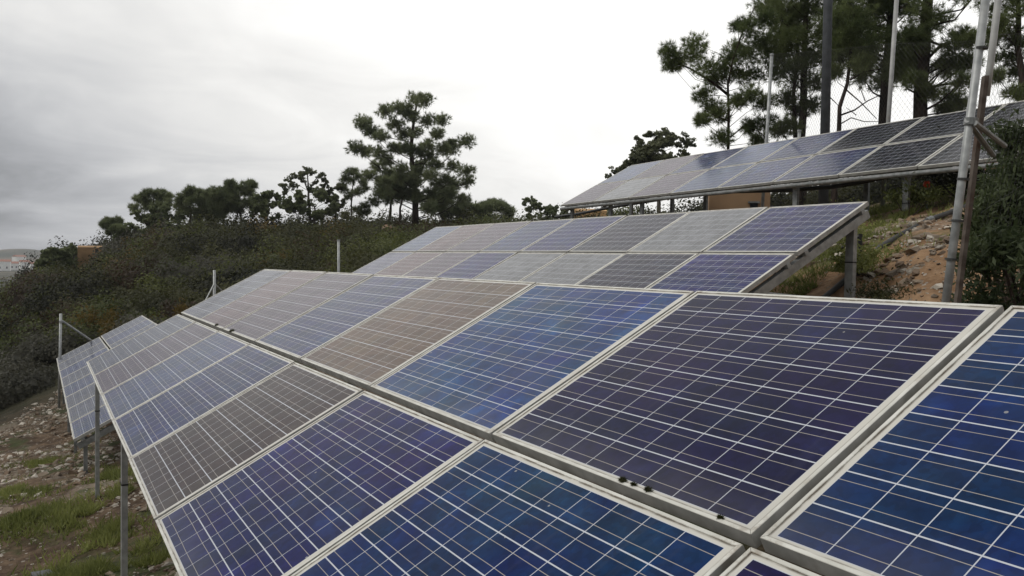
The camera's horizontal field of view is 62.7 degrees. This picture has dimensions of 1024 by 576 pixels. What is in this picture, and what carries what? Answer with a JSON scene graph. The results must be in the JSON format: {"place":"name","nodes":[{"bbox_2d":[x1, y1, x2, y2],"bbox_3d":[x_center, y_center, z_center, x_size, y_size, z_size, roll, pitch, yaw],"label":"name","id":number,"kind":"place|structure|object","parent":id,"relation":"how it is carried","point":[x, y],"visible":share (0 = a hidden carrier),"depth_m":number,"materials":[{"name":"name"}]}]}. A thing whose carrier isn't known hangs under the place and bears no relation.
{"place":"outdoors","nodes":[
{"label":"outdoors","id":0,"kind":"place"},
{"bbox_2d":[0,193,1023,575],"bbox_3d":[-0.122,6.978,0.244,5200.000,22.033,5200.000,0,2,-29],"label":"ground","id":1,"kind":"structure","parent":0,"point":[46,441],"depth_m":8.71,"materials":[{"name":"soil"}]},
{"bbox_2d":[33,246,76,271],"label":"oak tree","id":2,"kind":"object","parent":1,"relation":"on","point":[53,254],"visible":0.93,"depth_m":49.73,"materials":[{"name":"green plant"}]},
{"bbox_2d":[0,438,170,575],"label":"grass","id":3,"kind":"structure","parent":1,"relation":"on","point":[102,535],"depth_m":8.02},
{"bbox_2d":[62,339,114,473],"bbox_3d":[-7.552,2.055,16.209,1.970,2.245,9.975,0,2,-29],"label":"mounting rack","id":4,"kind":"object","parent":1,"relation":"on","point":[84,442],"visible":0.11,"depth_m":11.56,"materials":[{"name":"metal"}]},
{"bbox_2d":[63,373,94,397],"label":"solar panel","id":5,"kind":"object","parent":4,"relation":"on","point":[79,384],"visible":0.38,"depth_m":15.26,"materials":[{"name":"blue glass"}]},
{"bbox_2d":[65,382,94,408],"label":"solar panel","id":6,"kind":"object","parent":4,"relation":"on","point":[79,396],"visible":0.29,"depth_m":14.19,"materials":[{"name":"grey glass"}]},
{"bbox_2d":[58,342,106,370],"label":"solar panel","id":7,"kind":"object","parent":4,"relation":"on","point":[80,356],"visible":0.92,"depth_m":18.61,"materials":[{"name":"grey glass"}]},
{"bbox_2d":[67,395,104,422],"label":"solar panel","id":8,"kind":"object","parent":4,"relation":"on","point":[81,409],"visible":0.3,"depth_m":13.07,"materials":[{"name":"blue glass"}]},
{"bbox_2d":[70,405,111,441],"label":"solar panel","id":9,"kind":"object","parent":4,"relation":"on","point":[82,427],"visible":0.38,"depth_m":11.91,"materials":[{"name":"blue glass"}]},
{"bbox_2d":[105,319,153,345],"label":"solar panel","id":10,"kind":"object","parent":4,"relation":"on","point":[129,331],"visible":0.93,"depth_m":19.07,"materials":[{"name":"grey glass"}]},
{"bbox_2d":[0,389,178,575],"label":"stones","id":11,"kind":"object","parent":1,"relation":"on","point":[57,475],"visible":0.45,"depth_m":13.24,"materials":[{"name":"stone"}]},
{"bbox_2d":[65,298,125,331],"bbox_3d":[-13.322,0.929,26.905,1.778,1.524,1.905,0,2,-29],"label":"ochre shrub","id":12,"kind":"object","parent":1,"relation":"on","point":[92,316],"visible":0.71,"depth_m":26.67,"materials":[{"name":"brown plant"}]},
{"bbox_2d":[126,186,174,213],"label":"pine tree","id":13,"kind":"object","parent":1,"relation":"on","point":[144,197],"visible":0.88,"depth_m":53.78,"materials":[{"name":"green plant"}]},
{"bbox_2d":[124,200,185,237],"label":"oak tree","id":14,"kind":"object","parent":1,"relation":"on","point":[152,211],"visible":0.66,"depth_m":53.09,"materials":[{"name":"green plant"}]},
{"bbox_2d":[172,184,213,231],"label":"pine tree","id":15,"kind":"object","parent":1,"relation":"on","point":[188,198],"visible":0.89,"depth_m":55.65,"materials":[{"name":"green plant"}]},
{"bbox_2d":[201,185,241,225],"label":"pine tree","id":16,"kind":"object","parent":1,"relation":"on","point":[219,208],"visible":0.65,"depth_m":56.88,"materials":[{"name":"green plant"}]},
{"bbox_2d":[218,177,259,222],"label":"pine tree","id":17,"kind":"object","parent":1,"relation":"on","point":[246,189],"visible":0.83,"depth_m":57.48,"materials":[{"name":"green plant"}]},
{"bbox_2d":[248,190,281,224],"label":"stone pine","id":18,"kind":"object","parent":1,"relation":"on","point":[263,205],"visible":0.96,"depth_m":57.10,"materials":[{"name":"green plant"}]},
{"bbox_2d":[278,166,332,221],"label":"gum tree","id":19,"kind":"object","parent":1,"relation":"on","point":[301,177],"visible":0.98,"depth_m":57.91,"materials":[{"name":"green plant"}]},
{"bbox_2d":[277,186,339,223],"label":"oak tree","id":20,"kind":"object","parent":1,"relation":"on","point":[299,204],"visible":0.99,"depth_m":56.95,"materials":[{"name":"green plant"}]},
{"bbox_2d":[95,318,565,575],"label":"mounting rack","id":21,"kind":"object","parent":1,"relation":"on","point":[124,513],"visible":0.11,"depth_m":5.98,"materials":[{"name":"metal"}]},
{"bbox_2d":[86,314,195,375],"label":"solar panel","id":22,"kind":"object","parent":21,"relation":"on","point":[135,344],"visible":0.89,"depth_m":8.63,"materials":[{"name":"grey glass"}]},
{"bbox_2d":[93,322,217,394],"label":"solar panel","id":23,"kind":"object","parent":21,"relation":"on","point":[128,368],"visible":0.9,"depth_m":7.54,"materials":[{"name":"grey glass"}]},
{"bbox_2d":[101,331,249,420],"bbox_3d":[-2.622,0.654,6.499,1.047,0.040,1.224,-32,17,-25],"label":"solar panel","id":24,"kind":"object","parent":21,"relation":"on","point":[154,381],"visible":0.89,"depth_m":6.44,"materials":[{"name":"grey glass"}]},
{"bbox_2d":[112,343,294,457],"bbox_3d":[-2.015,0.693,5.415,1.047,0.040,1.224,-32,17,-25],"label":"solar panel","id":25,"kind":"object","parent":21,"relation":"on","point":[157,418],"visible":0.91,"depth_m":5.33,"materials":[{"name":"blue glass"}]},
{"bbox_2d":[181,269,290,322],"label":"solar panel","id":26,"kind":"object","parent":21,"relation":"on","point":[213,303],"visible":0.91,"depth_m":9.08,"materials":[{"name":"grey glass"}]},
{"bbox_2d":[128,362,362,519],"bbox_3d":[-1.409,0.732,4.331,1.047,0.042,1.224,-32,16,-25],"label":"solar panel","id":27,"kind":"object","parent":21,"relation":"on","point":[177,468],"visible":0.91,"depth_m":4.21,"materials":[{"name":"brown glass"}]},
{"bbox_2d":[199,270,325,331],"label":"solar panel","id":28,"kind":"object","parent":21,"relation":"on","point":[254,300],"visible":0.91,"depth_m":7.97,"materials":[{"name":"grey glass"}]},
{"bbox_2d":[223,272,373,345],"bbox_3d":[-1.788,0.138,6.947,1.047,0.041,1.224,-32,16,-25],"label":"solar panel","id":29,"kind":"object","parent":21,"relation":"on","point":[253,327],"visible":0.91,"depth_m":6.87,"materials":[{"name":"grey glass"}]},
{"bbox_2d":[155,391,483,575],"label":"solar panel","id":30,"kind":"object","parent":21,"relation":"on","point":[294,503],"visible":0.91,"depth_m":3.15,"materials":[{"name":"blue glass"}]},
{"bbox_2d":[255,274,438,363],"bbox_3d":[-1.178,0.178,5.863,1.047,0.041,1.224,-32,16,-25],"label":"solar panel","id":31,"kind":"object","parent":21,"relation":"on","point":[297,339],"visible":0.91,"depth_m":5.78,"materials":[{"name":"blue glass"}]},
{"bbox_2d":[301,277,535,391],"bbox_3d":[-0.570,0.216,4.781,1.047,0.040,1.224,-32,17,-25],"label":"solar panel","id":32,"kind":"object","parent":21,"relation":"on","point":[367,354],"visible":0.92,"depth_m":4.68,"materials":[{"name":"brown glass"}]},
{"bbox_2d":[291,439,745,575],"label":"solar panel","id":33,"kind":"object","parent":21,"relation":"on","point":[485,507],"visible":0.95,"depth_m":2.32,"materials":[{"name":"blue glass"}]},
{"bbox_2d":[370,283,694,442],"bbox_3d":[0.035,0.258,3.698,1.047,0.040,1.224,-32,16,-25],"label":"solar panel","id":34,"kind":"object","parent":21,"relation":"on","point":[487,375],"visible":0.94,"depth_m":3.56,"materials":[{"name":"blue glass"}]},
{"bbox_2d":[492,291,1003,548],"bbox_3d":[0.642,0.294,2.612,1.047,0.042,1.224,-31,16,-25],"label":"solar panel","id":35,"kind":"object","parent":21,"relation":"on","point":[752,418],"visible":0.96,"depth_m":2.42,"materials":[{"name":"purple glass"}]},
{"bbox_2d":[720,547,820,575],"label":"solar panel","id":36,"kind":"object","parent":21,"relation":"on","point":[750,561],"visible":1,"depth_m":1.76,"materials":[{"name":"glass"}]},
{"bbox_2d":[760,305,1023,575],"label":"solar panel","id":37,"kind":"object","parent":21,"relation":"on","point":[927,479],"visible":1,"depth_m":1.79,"materials":[{"name":"blue glass"}]},
{"bbox_2d":[0,202,663,408],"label":"scrub","id":38,"kind":"object","parent":1,"relation":"on","point":[157,277],"visible":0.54,"depth_m":34.45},
{"bbox_2d":[336,165,371,218],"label":"pine tree","id":39,"kind":"object","parent":1,"relation":"on","point":[346,177],"visible":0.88,"depth_m":58.68,"materials":[{"name":"green plant"}]},
{"bbox_2d":[363,166,405,223],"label":"pine tree","id":40,"kind":"object","parent":1,"relation":"on","point":[372,201],"visible":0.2,"depth_m":58.75,"materials":[{"name":"green plant"}]},
{"bbox_2d":[385,170,422,224],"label":"pine tree","id":41,"kind":"object","parent":1,"relation":"on","point":[412,188],"visible":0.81,"depth_m":56.14,"materials":[{"name":"green plant"}]},
{"bbox_2d":[343,89,477,227],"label":"pine tree","id":42,"kind":"object","parent":1,"relation":"on","point":[443,148],"visible":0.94,"depth_m":55.99,"materials":[{"name":"green plant"}]},
{"bbox_2d":[459,197,517,221],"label":"pine tree","id":43,"kind":"object","parent":1,"relation":"on","point":[486,206],"visible":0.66,"depth_m":61.07,"materials":[{"name":"green plant"}]},
{"bbox_2d":[521,195,558,218],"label":"stone pine","id":44,"kind":"object","parent":1,"relation":"on","point":[533,203],"visible":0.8,"depth_m":62.45,"materials":[{"name":"green plant"}]},
{"bbox_2d":[604,127,696,212],"bbox_3d":[6.733,-4.956,39.471,3.887,5.301,3.149,0,2,-29],"label":"tree","id":45,"kind":"object","parent":1,"relation":"on","point":[641,152],"visible":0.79,"depth_m":39.03,"materials":[{"name":"green plant"}]},
{"bbox_2d":[655,5,781,149],"bbox_3d":[5.769,-4.544,23.357,3.410,6.306,2.278,2,2,28],"label":"pine tree","id":46,"kind":"object","parent":1,"relation":"on","point":[673,59],"visible":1,"depth_m":23.00,"materials":[{"name":"green plant"}]},
{"bbox_2d":[708,186,769,209],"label":"shed","id":47,"kind":"structure","parent":1,"relation":"on","point":[734,201],"depth_m":18.16,"materials":[{"name":"metal"}]},
{"bbox_2d":[761,53,773,206],"bbox_3d":[5.341,-3.011,17.627,0.198,3.771,0.085,1,2,13],"label":"fence post","id":48,"kind":"object","parent":1,"relation":"on","point":[768,110],"visible":0.67,"depth_m":17.57,"materials":[{"name":"metal"}]},
{"bbox_2d":[618,172,956,215],"bbox_3d":[10.653,-2.753,29.345,11.759,3.367,16.966,0,2,-29],"label":"hedge","id":49,"kind":"object","parent":1,"relation":"on","point":[841,193],"visible":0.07,"depth_m":23.32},
{"bbox_2d":[560,157,1016,218],"bbox_3d":[4.278,-1.233,14.557,1.955,2.824,10.002,0,2,-28],"label":"mounting rack","id":50,"kind":"object","parent":1,"relation":"on","point":[907,174],"visible":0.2,"depth_m":12.87,"materials":[{"name":"metal"}]},
{"bbox_2d":[561,180,628,205],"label":"solar panel","id":51,"kind":"object","parent":50,"relation":"on","point":[591,195],"visible":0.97,"depth_m":18.08,"materials":[{"name":"grey glass"}]},
{"bbox_2d":[593,175,665,202],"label":"solar panel","id":52,"kind":"object","parent":50,"relation":"on","point":[626,190],"visible":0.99,"depth_m":16.98,"materials":[{"name":"grey glass"}]},
{"bbox_2d":[599,160,663,183],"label":"solar panel","id":53,"kind":"object","parent":50,"relation":"on","point":[630,172],"visible":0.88,"depth_m":18.53,"materials":[{"name":"grey glass"}]},
{"bbox_2d":[631,153,703,179],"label":"solar panel","id":54,"kind":"object","parent":50,"relation":"on","point":[666,167],"visible":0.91,"depth_m":17.43,"materials":[{"name":"grey glass"}]},
{"bbox_2d":[629,169,708,198],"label":"solar panel","id":55,"kind":"object","parent":50,"relation":"on","point":[666,185],"visible":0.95,"depth_m":15.89,"materials":[{"name":"grey glass"}]},
{"bbox_2d":[668,146,747,174],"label":"solar panel","id":56,"kind":"object","parent":50,"relation":"on","point":[706,161],"visible":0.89,"depth_m":16.35,"materials":[{"name":"blue glass"}]},
{"bbox_2d":[670,162,757,194],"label":"solar panel","id":57,"kind":"object","parent":50,"relation":"on","point":[712,179],"visible":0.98,"depth_m":14.79,"materials":[{"name":"glass"}]},
{"bbox_2d":[555,173,888,217],"bbox_3d":[3.628,-1.806,16.978,0.936,0.407,11.038,0,2,-22],"label":"black pipe","id":58,"kind":"object","parent":50,"relation":"hanging from","point":[825,187],"visible":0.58,"depth_m":14.26,"materials":[{"name":"metal"}]},
{"bbox_2d":[711,138,797,168],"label":"solar panel","id":59,"kind":"object","parent":50,"relation":"on","point":[758,153],"visible":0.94,"depth_m":15.25,"materials":[{"name":"blue glass"}]},
{"bbox_2d":[717,155,814,189],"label":"solar panel","id":60,"kind":"object","parent":50,"relation":"on","point":[764,173],"visible":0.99,"depth_m":13.69,"materials":[{"name":"blue glass"}]},
{"bbox_2d":[760,128,855,161],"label":"solar panel","id":61,"kind":"object","parent":50,"relation":"on","point":[808,145],"visible":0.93,"depth_m":14.15,"materials":[{"name":"blue glass"}]},
{"bbox_2d":[773,146,880,183],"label":"solar panel","id":62,"kind":"object","parent":50,"relation":"on","point":[826,165],"visible":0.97,"depth_m":12.60,"materials":[{"name":"blue glass"}]},
{"bbox_2d":[817,117,924,153],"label":"solar panel","id":63,"kind":"object","parent":50,"relation":"on","point":[872,136],"visible":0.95,"depth_m":13.04,"materials":[{"name":"grey glass"}]},
{"bbox_2d":[839,134,961,176],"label":"solar panel","id":64,"kind":"object","parent":50,"relation":"on","point":[909,155],"visible":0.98,"depth_m":11.49,"materials":[{"name":"grey glass"}]},
{"bbox_2d":[885,104,1004,144],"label":"solar panel","id":65,"kind":"object","parent":50,"relation":"on","point":[949,124],"visible":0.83,"depth_m":12.06,"materials":[{"name":"grey glass"}]},
{"bbox_2d":[918,126,1023,168],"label":"solar panel","id":66,"kind":"object","parent":50,"relation":"on","point":[949,154],"visible":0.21,"depth_m":10.67,"materials":[{"name":"grey glass"}]},
{"bbox_2d":[983,100,1023,129],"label":"solar panel","id":67,"kind":"object","parent":50,"relation":"on","point":[1001,114],"visible":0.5,"depth_m":11.25,"materials":[{"name":"grey glass"}]},
{"bbox_2d":[745,0,855,204],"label":"pine tree","id":68,"kind":"object","parent":1,"relation":"on","point":[793,31],"visible":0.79,"depth_m":23.22,"materials":[{"name":"green plant"}]},
{"bbox_2d":[748,209,869,297],"bbox_3d":[0.124,0.621,11.877,1.905,3.117,9.963,0,2,-29],"label":"mounting rack","id":69,"kind":"object","parent":1,"relation":"on","point":[848,229],"visible":0.12,"depth_m":7.77,"materials":[{"name":"metal"}]},
{"bbox_2d":[352,252,414,273],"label":"solar panel","id":70,"kind":"object","parent":69,"relation":"on","point":[383,262],"visible":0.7,"depth_m":15.40,"materials":[{"name":"grey glass"}]},
{"bbox_2d":[374,252,442,275],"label":"solar panel","id":71,"kind":"object","parent":69,"relation":"on","point":[405,265],"visible":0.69,"depth_m":14.32,"materials":[{"name":"grey glass"}]},
{"bbox_2d":[392,226,460,251],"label":"solar panel","id":72,"kind":"object","parent":69,"relation":"on","point":[416,244],"visible":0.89,"depth_m":15.81,"materials":[{"name":"grey glass"}]},
{"bbox_2d":[403,252,476,276],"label":"solar panel","id":73,"kind":"object","parent":69,"relation":"on","point":[439,264],"visible":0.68,"depth_m":13.23,"materials":[{"name":"grey glass"}]},
{"bbox_2d":[417,223,494,251],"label":"solar panel","id":74,"kind":"object","parent":69,"relation":"on","point":[450,240],"visible":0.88,"depth_m":14.70,"materials":[{"name":"grey glass"}]},
{"bbox_2d":[436,252,517,278],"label":"solar panel","id":75,"kind":"object","parent":69,"relation":"on","point":[477,264],"visible":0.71,"depth_m":12.13,"materials":[{"name":"blue glass"}]},
{"bbox_2d":[446,221,531,251],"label":"solar panel","id":76,"kind":"object","parent":69,"relation":"on","point":[486,237],"visible":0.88,"depth_m":13.61,"materials":[{"name":"grey glass"}]},
{"bbox_2d":[474,253,565,280],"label":"solar panel","id":77,"kind":"object","parent":69,"relation":"on","point":[518,266],"visible":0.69,"depth_m":11.05,"materials":[{"name":"grey glass"}]},
{"bbox_2d":[480,219,573,252],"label":"solar panel","id":78,"kind":"object","parent":69,"relation":"on","point":[524,237],"visible":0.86,"depth_m":12.53,"materials":[{"name":"blue glass"}]},
{"bbox_2d":[521,253,624,284],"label":"solar panel","id":79,"kind":"object","parent":69,"relation":"on","point":[572,268],"visible":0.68,"depth_m":9.98,"materials":[{"name":"grey glass"}]},
{"bbox_2d":[520,215,626,252],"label":"solar panel","id":80,"kind":"object","parent":69,"relation":"on","point":[570,235],"visible":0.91,"depth_m":11.43,"materials":[{"name":"blue glass"}]},
{"bbox_2d":[569,212,688,252],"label":"solar panel","id":81,"kind":"object","parent":69,"relation":"on","point":[626,234],"visible":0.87,"depth_m":10.36,"materials":[{"name":"grey glass"}]},
{"bbox_2d":[576,253,698,288],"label":"solar panel","id":82,"kind":"object","parent":69,"relation":"on","point":[638,270],"visible":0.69,"depth_m":8.88,"materials":[{"name":"grey glass"}]},
{"bbox_2d":[628,207,767,252],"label":"solar panel","id":83,"kind":"object","parent":69,"relation":"on","point":[696,232],"visible":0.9,"depth_m":9.26,"materials":[{"name":"grey glass"}]},
{"bbox_2d":[647,253,795,292],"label":"solar panel","id":84,"kind":"object","parent":69,"relation":"on","point":[734,272],"visible":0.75,"depth_m":7.77,"materials":[{"name":"blue glass"}]},
{"bbox_2d":[703,201,868,255],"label":"solar panel","id":85,"kind":"object","parent":69,"relation":"on","point":[797,230],"visible":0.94,"depth_m":8.14,"materials":[{"name":"blue glass"}]},
{"bbox_2d":[818,0,832,203],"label":"utility pole","id":86,"kind":"object","parent":1,"relation":"on","point":[827,27],"visible":0.48,"depth_m":18.08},
{"bbox_2d":[810,0,886,203],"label":"pine tree","id":87,"kind":"object","parent":1,"relation":"on","point":[848,32],"visible":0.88,"depth_m":21.02,"materials":[{"name":"green plant"}]},
{"bbox_2d":[822,227,909,276],"bbox_3d":[3.526,-0.397,8.522,1.118,0.622,0.787,-1,3,-42],"label":"grass shrub","id":88,"kind":"object","parent":1,"relation":"on","point":[864,261],"visible":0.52,"depth_m":8.34,"materials":[{"name":"green plant"}]},
{"bbox_2d":[821,0,941,188],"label":"pine tree","id":89,"kind":"object","parent":1,"relation":"on","point":[884,11],"visible":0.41,"depth_m":22.28,"materials":[{"name":"green plant"}]},
{"bbox_2d":[846,266,918,299],"bbox_3d":[3.404,-0.010,7.601,0.704,0.414,0.615,0,2,-29],"label":"grass shrub","id":90,"kind":"object","parent":1,"relation":"on","point":[876,293],"visible":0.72,"depth_m":7.64,"materials":[{"name":"green plant"}]},
{"bbox_2d":[769,39,1001,207],"bbox_3d":[5.985,-2.948,14.626,0.268,3.641,6.060,1,2,-13],"label":"chain link fence","id":91,"kind":"object","parent":1,"relation":"on","point":[864,97],"visible":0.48,"depth_m":14.45,"materials":[{"name":"metal"}]},
{"bbox_2d":[880,0,898,206],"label":"fence post","id":92,"kind":"object","parent":1,"relation":"on","point":[892,64],"visible":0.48,"depth_m":13.48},
{"bbox_2d":[772,208,1019,301],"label":"stones","id":93,"kind":"object","parent":1,"relation":"on","point":[915,270],"visible":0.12,"depth_m":8.35,"materials":[{"name":"stone"}]},
{"bbox_2d":[821,201,975,296],"bbox_3d":[4.278,-0.401,9.254,3.789,1.415,0.122,-1,3,-37],"label":"drain pipe","id":94,"kind":"object","parent":1,"relation":"on","point":[835,288],"visible":0.35,"depth_m":9.19,"materials":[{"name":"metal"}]},
{"bbox_2d":[880,170,944,215],"bbox_3d":[5.318,-1.214,11.060,0.634,0.650,0.842,0,2,-29],"label":"grass shrub","id":95,"kind":"object","parent":1,"relation":"on","point":[928,194],"visible":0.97,"depth_m":10.97,"materials":[{"name":"green plant"}]},
{"bbox_2d":[871,0,986,185],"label":"pine tree","id":96,"kind":"object","parent":1,"relation":"on","point":[921,32],"visible":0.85,"depth_m":20.84,"materials":[{"name":"green plant"}]},
{"bbox_2d":[915,126,988,197],"bbox_3d":[6.128,-1.677,11.330,1.199,1.032,1.144,0,2,-29],"label":"hedge bush","id":97,"kind":"object","parent":1,"relation":"on","point":[953,176],"visible":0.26,"depth_m":11.28,"materials":[{"name":"green plant"}]},
{"bbox_2d":[953,75,989,302],"bbox_3d":[2.728,-0.250,5.067,0.200,2.029,0.036,2,2,29],"label":"rusty stake","id":98,"kind":"object","parent":1,"relation":"on","point":[970,193],"visible":0.64,"depth_m":5.04,"materials":[{"name":"metal"}]},
{"bbox_2d":[985,0,1001,95],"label":"fence post","id":99,"kind":"object","parent":98,"relation":"attached to","point":[993,37],"visible":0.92,"depth_m":4.97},
{"bbox_2d":[941,0,1007,302],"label":"fence post","id":100,"kind":"object","parent":1,"relation":"on","point":[972,124],"visible":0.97,"depth_m":4.82,"materials":[{"name":"metal"}]},
{"bbox_2d":[940,182,1023,311],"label":"wattle bush","id":101,"kind":"object","parent":1,"relation":"on","point":[1004,249],"visible":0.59,"depth_m":5.16,"materials":[{"name":"green plant"}]},
{"bbox_2d":[949,149,1023,305],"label":"wattle bush","id":102,"kind":"object","parent":1,"relation":"on","point":[980,204],"visible":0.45,"depth_m":5.98,"materials":[{"name":"green plant"}]},
{"bbox_2d":[954,0,1023,160],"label":"pine tree","id":103,"kind":"object","parent":1,"relation":"on","point":[1017,12],"visible":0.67,"depth_m":17.86,"materials":[{"name":"green plant"}]},
{"bbox_2d":[965,50,1023,202],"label":"wattle bush","id":104,"kind":"object","parent":1,"relation":"on","point":[1007,139],"visible":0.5,"depth_m":6.36,"materials":[{"name":"green plant"}]},
{"bbox_2d":[978,33,1023,302],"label":"chain link fence","id":105,"kind":"object","parent":1,"relation":"on","point":[1005,148],"visible":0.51,"depth_m":5.40,"materials":[{"name":"metal"}]},
{"bbox_2d":[0,0,1023,249],"label":"sky","id":106,"kind":"structure","parent":0,"point":[102,102],"materials":[{"name":"white"}]},
{"bbox_2d":[769,178,988,298],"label":"grass","id":107,"kind":"structure","parent":0,"point":[879,211],"depth_m":9.90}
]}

